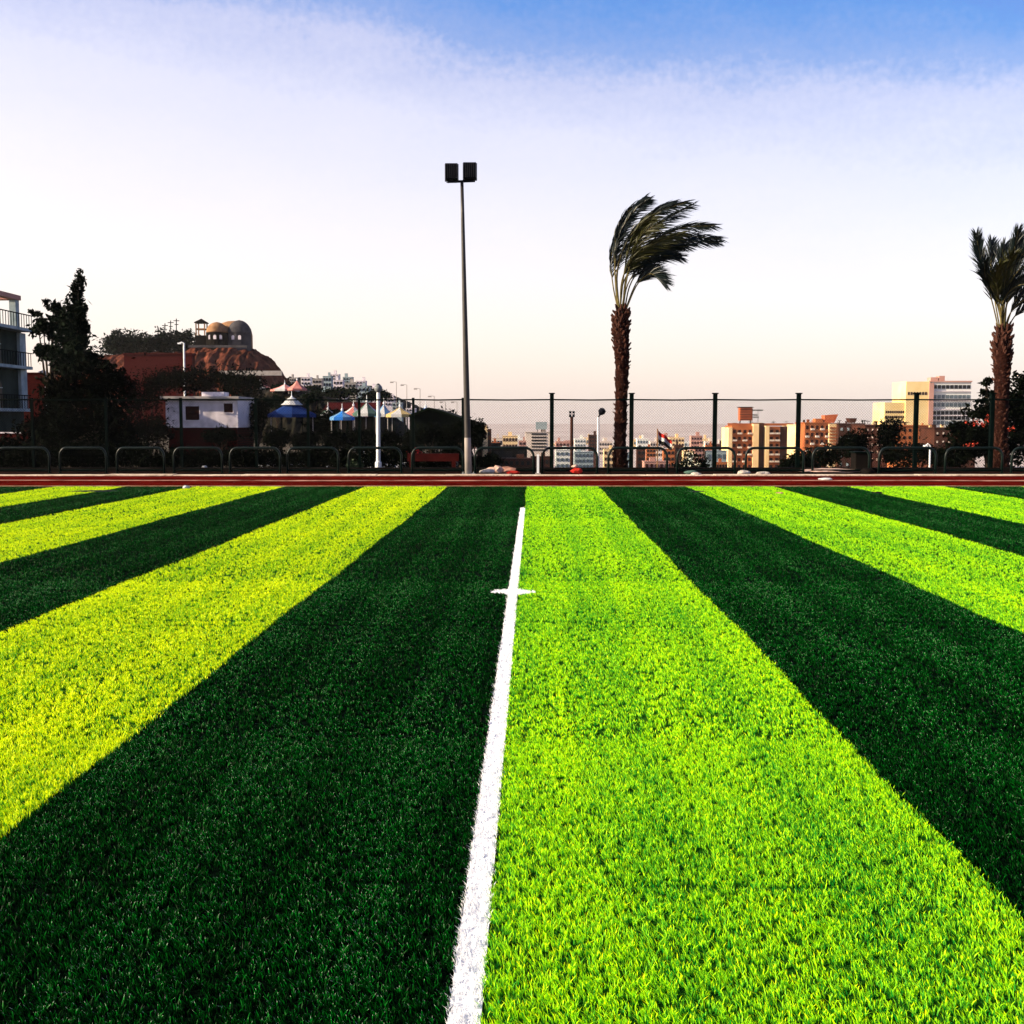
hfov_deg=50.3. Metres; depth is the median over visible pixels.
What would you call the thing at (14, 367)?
balcony house
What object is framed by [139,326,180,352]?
hilltop tree
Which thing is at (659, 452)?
building
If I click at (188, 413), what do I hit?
window
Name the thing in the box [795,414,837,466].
apartment block
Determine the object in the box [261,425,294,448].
round tree
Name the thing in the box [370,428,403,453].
round tree
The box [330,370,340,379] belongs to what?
building
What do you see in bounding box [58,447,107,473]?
tube barrier
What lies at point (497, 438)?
building
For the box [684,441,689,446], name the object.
building
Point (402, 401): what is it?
green slope
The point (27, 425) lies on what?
dense tree
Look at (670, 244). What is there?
palm tree
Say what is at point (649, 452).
building
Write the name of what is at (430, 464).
shrub
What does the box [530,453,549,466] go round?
building
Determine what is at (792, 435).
apartment block
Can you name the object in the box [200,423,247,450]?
round tree
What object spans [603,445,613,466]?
building
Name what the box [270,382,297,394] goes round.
tent
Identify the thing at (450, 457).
bench
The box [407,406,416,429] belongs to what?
building
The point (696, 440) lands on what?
building
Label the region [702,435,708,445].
building
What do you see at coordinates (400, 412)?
tent
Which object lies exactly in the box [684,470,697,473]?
stone
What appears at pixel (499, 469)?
sack
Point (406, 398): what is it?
lamp post
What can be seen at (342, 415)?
tent
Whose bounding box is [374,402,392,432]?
tent
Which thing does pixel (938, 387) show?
office tower
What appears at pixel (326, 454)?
shrub
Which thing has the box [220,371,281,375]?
retaining wall
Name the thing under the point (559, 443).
building
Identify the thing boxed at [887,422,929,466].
apartment block
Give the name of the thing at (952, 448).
tube barrier
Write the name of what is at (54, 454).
shrub
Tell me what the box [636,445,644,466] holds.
building
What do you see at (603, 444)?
building
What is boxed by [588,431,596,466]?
building
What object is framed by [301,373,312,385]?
building
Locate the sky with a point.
(276, 167)
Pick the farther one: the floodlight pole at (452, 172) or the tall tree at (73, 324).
the tall tree at (73, 324)
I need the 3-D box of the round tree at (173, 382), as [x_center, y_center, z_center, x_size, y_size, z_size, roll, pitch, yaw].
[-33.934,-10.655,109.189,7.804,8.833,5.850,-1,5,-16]
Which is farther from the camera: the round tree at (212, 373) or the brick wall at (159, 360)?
the brick wall at (159, 360)
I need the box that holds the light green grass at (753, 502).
[473,486,1023,1023]
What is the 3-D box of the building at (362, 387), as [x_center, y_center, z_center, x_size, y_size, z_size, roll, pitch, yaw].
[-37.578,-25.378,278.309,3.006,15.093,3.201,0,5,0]
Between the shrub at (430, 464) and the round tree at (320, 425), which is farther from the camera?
the round tree at (320, 425)
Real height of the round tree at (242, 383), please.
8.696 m
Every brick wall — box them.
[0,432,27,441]
[24,372,48,430]
[122,353,195,433]
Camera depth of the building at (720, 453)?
419.62 m
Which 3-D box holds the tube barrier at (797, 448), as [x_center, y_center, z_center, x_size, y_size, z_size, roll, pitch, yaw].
[8.103,-1.598,33.637,1.959,0.830,0.190,0,5,0]
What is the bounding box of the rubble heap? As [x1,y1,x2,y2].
[793,468,859,472]
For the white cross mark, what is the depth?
10.42 m
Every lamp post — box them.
[177,342,185,395]
[374,383,381,466]
[401,384,406,424]
[569,411,574,466]
[597,408,605,465]
[923,443,930,466]
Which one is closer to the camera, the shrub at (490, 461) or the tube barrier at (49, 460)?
the tube barrier at (49, 460)
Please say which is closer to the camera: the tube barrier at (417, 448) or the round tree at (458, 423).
the tube barrier at (417, 448)
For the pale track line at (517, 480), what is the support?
on the running track
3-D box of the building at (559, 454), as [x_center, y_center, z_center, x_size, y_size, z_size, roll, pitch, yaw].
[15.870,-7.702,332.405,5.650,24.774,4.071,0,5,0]
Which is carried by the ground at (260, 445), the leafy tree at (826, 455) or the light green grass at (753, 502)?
the leafy tree at (826, 455)
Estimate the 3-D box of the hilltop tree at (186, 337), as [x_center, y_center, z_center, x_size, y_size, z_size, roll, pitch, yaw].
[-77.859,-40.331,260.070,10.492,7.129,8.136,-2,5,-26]
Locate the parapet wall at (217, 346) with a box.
[188,345,247,347]
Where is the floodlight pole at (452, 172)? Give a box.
[445,162,476,473]
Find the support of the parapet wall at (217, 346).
on the rocky hill
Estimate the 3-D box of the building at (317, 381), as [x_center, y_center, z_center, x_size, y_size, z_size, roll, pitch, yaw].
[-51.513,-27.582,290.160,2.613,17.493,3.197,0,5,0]
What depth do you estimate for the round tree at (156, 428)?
69.59 m
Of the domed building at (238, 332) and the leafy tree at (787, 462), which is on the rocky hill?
the domed building at (238, 332)
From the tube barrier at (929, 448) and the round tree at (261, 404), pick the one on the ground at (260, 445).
the round tree at (261, 404)
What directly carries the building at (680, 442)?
on the ground at (260, 445)
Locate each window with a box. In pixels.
[184,406,199,420]
[223,403,233,412]
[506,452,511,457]
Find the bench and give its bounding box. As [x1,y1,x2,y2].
[407,454,458,466]
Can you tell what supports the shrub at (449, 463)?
on the ground at (260, 445)
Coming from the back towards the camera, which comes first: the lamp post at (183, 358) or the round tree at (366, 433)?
the lamp post at (183, 358)
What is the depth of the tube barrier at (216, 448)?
33.67 m
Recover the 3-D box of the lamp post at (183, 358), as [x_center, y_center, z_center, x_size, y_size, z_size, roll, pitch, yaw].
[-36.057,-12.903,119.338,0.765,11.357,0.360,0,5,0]
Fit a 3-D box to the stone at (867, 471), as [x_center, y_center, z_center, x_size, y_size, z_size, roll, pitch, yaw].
[10.709,-1.202,32.837,0.427,0.263,0.378,2,5,26]
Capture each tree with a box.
[0,396,68,452]
[23,352,155,466]
[26,298,65,446]
[44,268,104,466]
[91,328,133,354]
[109,327,156,352]
[118,353,174,436]
[131,363,210,395]
[133,408,179,453]
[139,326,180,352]
[163,328,199,352]
[185,359,243,395]
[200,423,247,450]
[211,363,272,398]
[232,391,271,449]
[261,393,286,427]
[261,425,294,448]
[268,381,294,388]
[290,430,320,450]
[296,390,325,432]
[300,406,339,441]
[304,384,322,392]
[318,384,362,400]
[322,426,348,453]
[337,427,375,446]
[360,387,393,402]
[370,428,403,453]
[398,430,426,450]
[452,419,461,466]
[470,416,489,454]
[609,193,728,466]
[777,453,819,466]
[794,442,849,466]
[836,419,875,466]
[870,437,945,466]
[872,416,905,466]
[920,445,980,466]
[936,370,1023,466]
[968,223,1023,466]
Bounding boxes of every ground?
[57,435,473,466]
[472,424,1023,466]
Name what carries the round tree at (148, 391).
on the ground at (260, 445)
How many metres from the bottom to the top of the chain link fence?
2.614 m
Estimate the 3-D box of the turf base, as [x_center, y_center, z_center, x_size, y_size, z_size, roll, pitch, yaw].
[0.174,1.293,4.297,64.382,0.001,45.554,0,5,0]
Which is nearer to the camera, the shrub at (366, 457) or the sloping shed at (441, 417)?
the shrub at (366, 457)
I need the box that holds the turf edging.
[0,485,1023,486]
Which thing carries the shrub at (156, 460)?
on the ground at (260, 445)
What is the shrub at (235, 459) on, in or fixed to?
on the ground at (260, 445)
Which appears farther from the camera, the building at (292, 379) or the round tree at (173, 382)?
the building at (292, 379)
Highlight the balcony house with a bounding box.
[0,291,32,431]
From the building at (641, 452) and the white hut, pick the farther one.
the building at (641, 452)
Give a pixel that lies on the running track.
(17, 480)
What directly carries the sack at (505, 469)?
on the soil strip at (645, 473)
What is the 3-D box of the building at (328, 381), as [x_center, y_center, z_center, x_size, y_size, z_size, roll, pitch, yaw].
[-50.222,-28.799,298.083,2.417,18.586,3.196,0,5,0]
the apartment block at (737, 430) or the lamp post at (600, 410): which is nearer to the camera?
the lamp post at (600, 410)
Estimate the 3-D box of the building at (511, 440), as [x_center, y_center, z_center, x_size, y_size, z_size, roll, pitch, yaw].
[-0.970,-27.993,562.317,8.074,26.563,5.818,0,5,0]
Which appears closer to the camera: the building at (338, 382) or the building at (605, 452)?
the building at (338, 382)
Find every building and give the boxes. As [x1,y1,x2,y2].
[194,319,252,350]
[289,374,297,383]
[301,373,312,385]
[312,375,323,387]
[323,372,332,389]
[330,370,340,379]
[333,376,344,387]
[343,373,353,382]
[345,379,357,401]
[356,377,366,385]
[358,383,370,402]
[385,394,395,411]
[392,401,402,421]
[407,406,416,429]
[477,425,490,456]
[483,426,487,455]
[491,434,502,445]
[491,443,527,457]
[500,454,531,466]
[503,432,517,445]
[519,437,525,445]
[525,430,549,457]
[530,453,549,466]
[555,438,569,449]
[555,446,569,466]
[573,449,592,466]
[574,435,585,450]
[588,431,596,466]
[599,438,612,457]
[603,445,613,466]
[636,435,647,451]
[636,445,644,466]
[642,457,668,466]
[645,444,655,460]
[649,438,662,457]
[662,449,674,466]
[668,434,683,448]
[674,441,682,462]
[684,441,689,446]
[689,432,701,450]
[693,443,704,465]
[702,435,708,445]
[705,449,726,466]
[716,458,727,466]
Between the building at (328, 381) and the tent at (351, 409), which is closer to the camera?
the tent at (351, 409)
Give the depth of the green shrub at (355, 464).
35.95 m
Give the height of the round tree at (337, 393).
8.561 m
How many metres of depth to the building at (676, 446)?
469.47 m
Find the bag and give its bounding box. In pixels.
[506,471,519,473]
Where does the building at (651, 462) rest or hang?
on the ground at (260, 445)
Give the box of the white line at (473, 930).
[447,509,524,1023]
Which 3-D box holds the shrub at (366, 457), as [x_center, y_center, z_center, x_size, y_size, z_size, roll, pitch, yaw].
[-5.570,-1.973,38.892,2.380,1.679,1.607,0,5,0]
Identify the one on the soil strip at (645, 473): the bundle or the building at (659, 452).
the bundle
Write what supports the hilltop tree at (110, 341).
on the rocky hill
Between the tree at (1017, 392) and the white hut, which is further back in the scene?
the white hut
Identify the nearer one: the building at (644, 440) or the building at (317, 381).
the building at (317, 381)
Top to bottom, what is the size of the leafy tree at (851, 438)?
9.404 m
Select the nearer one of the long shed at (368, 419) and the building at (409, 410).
the long shed at (368, 419)
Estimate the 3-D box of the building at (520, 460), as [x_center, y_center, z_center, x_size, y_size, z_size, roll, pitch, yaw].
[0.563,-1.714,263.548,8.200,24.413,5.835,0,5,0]
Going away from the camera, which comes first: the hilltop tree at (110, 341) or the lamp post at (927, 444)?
the lamp post at (927, 444)
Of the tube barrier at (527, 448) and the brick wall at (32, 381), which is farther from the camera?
the brick wall at (32, 381)
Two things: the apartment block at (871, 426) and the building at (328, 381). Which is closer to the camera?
the building at (328, 381)
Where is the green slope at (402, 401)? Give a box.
[287,376,482,443]
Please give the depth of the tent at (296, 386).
138.67 m
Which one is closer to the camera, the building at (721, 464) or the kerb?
the kerb
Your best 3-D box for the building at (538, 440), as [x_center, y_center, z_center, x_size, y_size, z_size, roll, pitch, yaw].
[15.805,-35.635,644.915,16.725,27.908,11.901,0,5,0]
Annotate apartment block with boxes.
[721,421,792,466]
[787,423,800,457]
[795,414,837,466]
[830,418,865,466]
[851,420,886,466]
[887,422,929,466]
[919,424,974,466]
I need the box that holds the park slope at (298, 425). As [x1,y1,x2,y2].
[237,389,409,443]
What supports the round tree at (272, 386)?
on the ground at (260, 445)
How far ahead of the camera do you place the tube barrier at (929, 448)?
33.62 m
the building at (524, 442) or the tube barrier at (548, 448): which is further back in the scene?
the building at (524, 442)
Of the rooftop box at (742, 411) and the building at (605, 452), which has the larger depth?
the rooftop box at (742, 411)
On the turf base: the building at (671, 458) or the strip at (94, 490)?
the strip at (94, 490)
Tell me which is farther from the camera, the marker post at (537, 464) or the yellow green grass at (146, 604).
the marker post at (537, 464)
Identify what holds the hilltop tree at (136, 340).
on the rocky hill
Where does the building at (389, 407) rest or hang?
on the green slope at (402, 401)
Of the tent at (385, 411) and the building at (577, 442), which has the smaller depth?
the tent at (385, 411)
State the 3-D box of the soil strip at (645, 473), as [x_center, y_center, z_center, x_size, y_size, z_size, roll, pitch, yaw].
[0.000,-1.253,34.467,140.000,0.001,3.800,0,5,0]
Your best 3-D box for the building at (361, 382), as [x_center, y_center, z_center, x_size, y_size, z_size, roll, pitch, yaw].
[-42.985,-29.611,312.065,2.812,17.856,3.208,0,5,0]
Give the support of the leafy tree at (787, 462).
on the ground at (260, 445)
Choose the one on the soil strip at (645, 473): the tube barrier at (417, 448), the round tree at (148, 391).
the tube barrier at (417, 448)
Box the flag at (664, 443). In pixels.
[657,429,671,466]
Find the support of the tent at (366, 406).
on the ground at (260, 445)
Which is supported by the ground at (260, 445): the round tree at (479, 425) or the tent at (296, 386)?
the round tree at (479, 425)
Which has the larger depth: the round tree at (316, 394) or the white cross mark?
the round tree at (316, 394)
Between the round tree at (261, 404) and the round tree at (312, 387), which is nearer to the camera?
the round tree at (261, 404)
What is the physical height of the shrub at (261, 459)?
1.757 m
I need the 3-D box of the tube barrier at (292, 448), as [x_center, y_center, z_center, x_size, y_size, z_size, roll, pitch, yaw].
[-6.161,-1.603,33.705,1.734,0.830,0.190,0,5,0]
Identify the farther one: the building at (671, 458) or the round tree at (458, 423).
the building at (671, 458)
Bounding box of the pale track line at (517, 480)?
[0,480,1023,480]
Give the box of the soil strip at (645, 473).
[0,472,1023,474]
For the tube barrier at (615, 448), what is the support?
on the soil strip at (645, 473)
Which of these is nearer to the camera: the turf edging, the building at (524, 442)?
the turf edging
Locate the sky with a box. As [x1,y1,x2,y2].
[0,0,1023,423]
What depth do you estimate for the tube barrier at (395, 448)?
33.67 m
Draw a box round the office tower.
[873,376,971,426]
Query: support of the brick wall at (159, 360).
on the ground at (260, 445)
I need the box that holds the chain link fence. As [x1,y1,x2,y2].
[0,393,1023,471]
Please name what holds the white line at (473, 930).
on the turf base
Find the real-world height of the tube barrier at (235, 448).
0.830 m
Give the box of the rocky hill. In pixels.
[56,348,289,427]
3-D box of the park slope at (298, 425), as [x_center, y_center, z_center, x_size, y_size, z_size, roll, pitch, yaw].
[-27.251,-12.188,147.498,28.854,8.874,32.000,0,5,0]
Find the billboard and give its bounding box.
[536,422,546,431]
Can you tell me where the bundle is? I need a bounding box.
[570,467,581,473]
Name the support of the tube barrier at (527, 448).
on the soil strip at (645, 473)
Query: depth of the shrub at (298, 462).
40.36 m
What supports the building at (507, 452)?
on the ground at (260, 445)
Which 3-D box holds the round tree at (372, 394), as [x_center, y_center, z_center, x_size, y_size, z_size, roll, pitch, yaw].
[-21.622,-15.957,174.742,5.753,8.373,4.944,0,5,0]
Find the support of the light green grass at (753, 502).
on the turf base
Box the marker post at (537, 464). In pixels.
[535,454,540,473]
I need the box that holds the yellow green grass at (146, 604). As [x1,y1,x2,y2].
[0,486,446,839]
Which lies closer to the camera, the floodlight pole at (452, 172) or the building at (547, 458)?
the floodlight pole at (452, 172)
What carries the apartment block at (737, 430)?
on the ground at (260, 445)
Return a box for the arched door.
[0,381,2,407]
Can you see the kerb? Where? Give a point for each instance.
(511, 475)
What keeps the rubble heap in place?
on the soil strip at (645, 473)
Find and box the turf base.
[0,487,1023,1023]
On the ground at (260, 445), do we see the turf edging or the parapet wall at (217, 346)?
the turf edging
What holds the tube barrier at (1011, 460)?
on the soil strip at (645, 473)
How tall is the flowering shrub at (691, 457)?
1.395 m
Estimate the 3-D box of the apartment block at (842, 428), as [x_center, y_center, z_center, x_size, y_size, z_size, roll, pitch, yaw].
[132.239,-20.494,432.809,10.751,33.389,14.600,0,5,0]
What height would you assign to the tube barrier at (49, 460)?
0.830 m
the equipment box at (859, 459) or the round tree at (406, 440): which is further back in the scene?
the round tree at (406, 440)
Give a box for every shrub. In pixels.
[5,435,80,466]
[62,437,120,466]
[98,434,153,466]
[119,443,190,466]
[203,441,254,466]
[242,437,289,466]
[263,443,324,466]
[303,436,350,466]
[326,433,388,466]
[345,459,364,466]
[366,442,416,466]
[399,446,446,466]
[428,437,473,466]
[471,451,508,466]
[670,446,711,466]
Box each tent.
[268,391,315,452]
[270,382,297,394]
[287,379,306,393]
[330,407,354,445]
[341,400,367,428]
[352,395,380,451]
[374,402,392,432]
[386,404,410,433]
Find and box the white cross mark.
[491,589,533,594]
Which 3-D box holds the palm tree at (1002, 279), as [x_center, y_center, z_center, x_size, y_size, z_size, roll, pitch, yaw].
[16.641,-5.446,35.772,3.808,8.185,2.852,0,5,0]
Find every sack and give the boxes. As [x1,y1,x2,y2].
[494,465,502,473]
[501,466,515,473]
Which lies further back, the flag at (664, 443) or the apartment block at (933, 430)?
the apartment block at (933, 430)
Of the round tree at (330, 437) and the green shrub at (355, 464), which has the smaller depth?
the green shrub at (355, 464)
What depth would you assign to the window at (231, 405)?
77.62 m
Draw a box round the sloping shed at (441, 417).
[409,407,461,448]
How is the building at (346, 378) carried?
on the green slope at (402, 401)
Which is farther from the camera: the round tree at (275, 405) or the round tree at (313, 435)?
the round tree at (275, 405)
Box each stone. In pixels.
[479,469,494,473]
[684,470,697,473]
[738,470,749,473]
[756,471,770,473]
[860,468,874,473]
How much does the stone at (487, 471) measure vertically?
0.207 m
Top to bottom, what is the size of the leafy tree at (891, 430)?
9.662 m
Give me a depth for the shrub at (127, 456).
40.65 m
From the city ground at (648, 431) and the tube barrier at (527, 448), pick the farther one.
the city ground at (648, 431)
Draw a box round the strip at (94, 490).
[72,490,115,491]
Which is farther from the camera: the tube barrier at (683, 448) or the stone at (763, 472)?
the tube barrier at (683, 448)
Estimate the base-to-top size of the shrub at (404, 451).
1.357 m
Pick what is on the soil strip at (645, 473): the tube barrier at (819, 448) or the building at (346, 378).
the tube barrier at (819, 448)
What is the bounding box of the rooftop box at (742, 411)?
[737,407,753,422]
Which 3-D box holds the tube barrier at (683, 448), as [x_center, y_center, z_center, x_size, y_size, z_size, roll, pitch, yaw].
[6.001,-1.603,33.701,1.959,0.830,0.190,0,5,0]
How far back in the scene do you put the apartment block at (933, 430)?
339.96 m
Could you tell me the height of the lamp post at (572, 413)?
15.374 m
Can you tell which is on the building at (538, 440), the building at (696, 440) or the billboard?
the billboard
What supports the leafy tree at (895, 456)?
on the ground at (260, 445)
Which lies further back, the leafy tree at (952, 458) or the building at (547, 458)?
the building at (547, 458)
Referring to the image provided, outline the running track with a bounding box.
[0,476,1023,484]
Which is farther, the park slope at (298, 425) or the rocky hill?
the rocky hill
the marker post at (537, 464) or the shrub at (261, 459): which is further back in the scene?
the shrub at (261, 459)
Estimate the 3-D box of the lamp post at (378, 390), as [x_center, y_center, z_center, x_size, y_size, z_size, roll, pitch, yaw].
[-4.572,-2.950,37.384,0.287,2.896,0.280,0,5,0]
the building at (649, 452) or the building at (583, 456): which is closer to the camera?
the building at (583, 456)
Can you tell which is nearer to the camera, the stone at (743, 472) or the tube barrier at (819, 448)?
the stone at (743, 472)
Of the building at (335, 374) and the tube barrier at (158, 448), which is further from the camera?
the building at (335, 374)
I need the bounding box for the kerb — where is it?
[0,474,1023,475]
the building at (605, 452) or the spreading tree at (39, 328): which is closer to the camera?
the spreading tree at (39, 328)
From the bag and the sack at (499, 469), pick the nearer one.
the bag
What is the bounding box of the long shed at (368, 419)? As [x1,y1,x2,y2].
[323,403,385,449]
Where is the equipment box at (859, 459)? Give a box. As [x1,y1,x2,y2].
[849,451,873,472]
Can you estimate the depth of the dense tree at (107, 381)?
43.42 m
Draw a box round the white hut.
[160,392,253,455]
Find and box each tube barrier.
[0,447,51,473]
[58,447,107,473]
[115,447,166,473]
[172,447,223,473]
[228,447,282,473]
[285,447,340,473]
[346,447,403,473]
[410,447,463,473]
[474,447,534,473]
[541,447,599,473]
[605,447,669,473]
[674,447,737,473]
[744,447,805,473]
[809,447,870,473]
[876,447,937,473]
[942,447,1004,473]
[1008,447,1023,473]
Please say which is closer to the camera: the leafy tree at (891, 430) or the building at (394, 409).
the leafy tree at (891, 430)
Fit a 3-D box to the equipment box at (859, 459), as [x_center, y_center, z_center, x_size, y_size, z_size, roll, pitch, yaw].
[11.033,-1.580,34.439,0.600,0.660,0.580,0,5,0]
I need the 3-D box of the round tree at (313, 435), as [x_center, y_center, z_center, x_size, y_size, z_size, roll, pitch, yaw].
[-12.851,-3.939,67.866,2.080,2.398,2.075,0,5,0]
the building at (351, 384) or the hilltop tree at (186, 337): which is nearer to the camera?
the hilltop tree at (186, 337)
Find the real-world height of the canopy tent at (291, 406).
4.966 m

